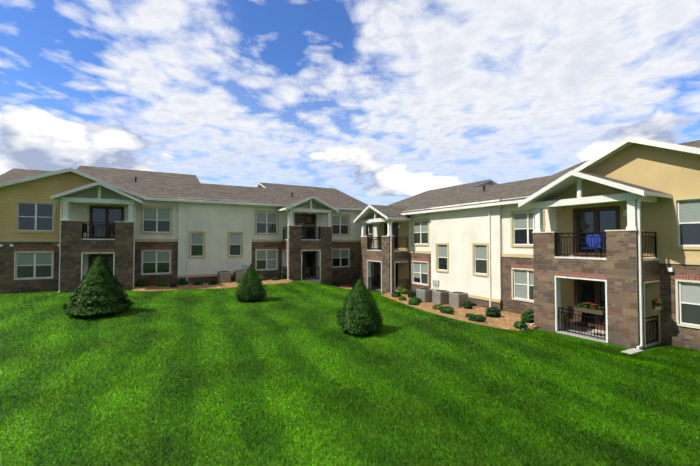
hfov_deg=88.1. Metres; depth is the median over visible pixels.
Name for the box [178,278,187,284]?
shrub
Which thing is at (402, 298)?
shrub
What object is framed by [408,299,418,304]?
shrub
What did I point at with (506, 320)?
bed gravel
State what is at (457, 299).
ac unit
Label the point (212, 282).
shrub
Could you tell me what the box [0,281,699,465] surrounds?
lawn
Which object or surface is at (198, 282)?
shrub
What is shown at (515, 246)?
building
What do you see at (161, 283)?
shrub
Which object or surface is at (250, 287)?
spruce tree
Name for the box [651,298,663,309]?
planter flowers
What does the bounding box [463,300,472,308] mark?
shrub
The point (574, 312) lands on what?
chair
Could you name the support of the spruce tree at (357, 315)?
on the lawn at (645, 349)
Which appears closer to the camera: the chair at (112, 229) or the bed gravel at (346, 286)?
the chair at (112, 229)
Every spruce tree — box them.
[60,251,134,316]
[234,262,266,300]
[336,276,384,334]
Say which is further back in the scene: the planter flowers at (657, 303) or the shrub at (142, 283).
the shrub at (142, 283)
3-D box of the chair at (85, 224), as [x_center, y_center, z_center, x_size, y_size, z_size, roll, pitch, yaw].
[-15.699,-0.084,21.432,0.560,0.950,0.520,0,-1,-4]
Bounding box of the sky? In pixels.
[0,0,699,205]
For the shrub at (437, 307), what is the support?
on the bed gravel at (506, 320)
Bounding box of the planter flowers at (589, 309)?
[574,302,604,314]
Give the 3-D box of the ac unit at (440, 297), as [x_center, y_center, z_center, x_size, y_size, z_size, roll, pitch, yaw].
[5.391,3.838,21.345,0.820,0.915,0.820,1,-2,-27]
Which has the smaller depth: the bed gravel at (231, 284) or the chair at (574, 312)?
the chair at (574, 312)
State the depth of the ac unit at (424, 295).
21.81 m
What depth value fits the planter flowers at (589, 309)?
13.86 m
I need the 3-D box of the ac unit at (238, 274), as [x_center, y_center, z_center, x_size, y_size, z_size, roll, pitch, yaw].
[-7.865,3.129,25.879,0.820,0.915,0.820,1,-2,-26]
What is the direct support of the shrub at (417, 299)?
on the bed gravel at (506, 320)
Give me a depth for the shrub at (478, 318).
16.11 m
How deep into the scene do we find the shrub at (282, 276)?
27.04 m
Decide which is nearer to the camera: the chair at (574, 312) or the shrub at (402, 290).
the chair at (574, 312)
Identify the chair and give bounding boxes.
[83,223,92,238]
[106,224,114,238]
[302,268,309,279]
[564,306,582,330]
[581,235,600,257]
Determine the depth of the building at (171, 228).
24.79 m
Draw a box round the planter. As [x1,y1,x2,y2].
[302,221,313,226]
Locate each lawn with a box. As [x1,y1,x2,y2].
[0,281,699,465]
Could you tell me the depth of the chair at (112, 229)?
21.79 m
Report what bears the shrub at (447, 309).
on the bed gravel at (506, 320)
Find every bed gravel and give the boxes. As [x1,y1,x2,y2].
[132,279,292,290]
[332,284,380,289]
[383,293,536,329]
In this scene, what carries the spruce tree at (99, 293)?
on the lawn at (645, 349)
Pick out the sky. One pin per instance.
(374, 102)
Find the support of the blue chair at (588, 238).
on the building at (515, 246)
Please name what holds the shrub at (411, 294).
on the bed gravel at (506, 320)
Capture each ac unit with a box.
[217,271,230,282]
[234,270,245,281]
[416,288,433,302]
[432,290,450,304]
[449,291,467,307]
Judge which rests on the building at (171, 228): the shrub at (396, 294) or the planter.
the planter
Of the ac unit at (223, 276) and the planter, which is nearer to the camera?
the ac unit at (223, 276)
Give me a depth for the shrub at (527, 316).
16.30 m
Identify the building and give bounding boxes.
[0,165,367,293]
[354,136,699,353]
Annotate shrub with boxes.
[135,279,148,286]
[155,279,168,286]
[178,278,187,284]
[193,280,202,284]
[208,280,217,284]
[279,273,285,278]
[391,291,401,296]
[397,286,408,293]
[398,296,406,300]
[408,290,415,297]
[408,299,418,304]
[409,297,420,302]
[432,304,442,309]
[440,306,453,313]
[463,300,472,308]
[468,314,487,321]
[484,306,500,317]
[513,321,527,329]
[521,309,533,322]
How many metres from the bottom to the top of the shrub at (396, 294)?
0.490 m
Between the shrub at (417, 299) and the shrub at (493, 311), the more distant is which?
the shrub at (417, 299)
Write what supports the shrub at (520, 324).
on the bed gravel at (506, 320)

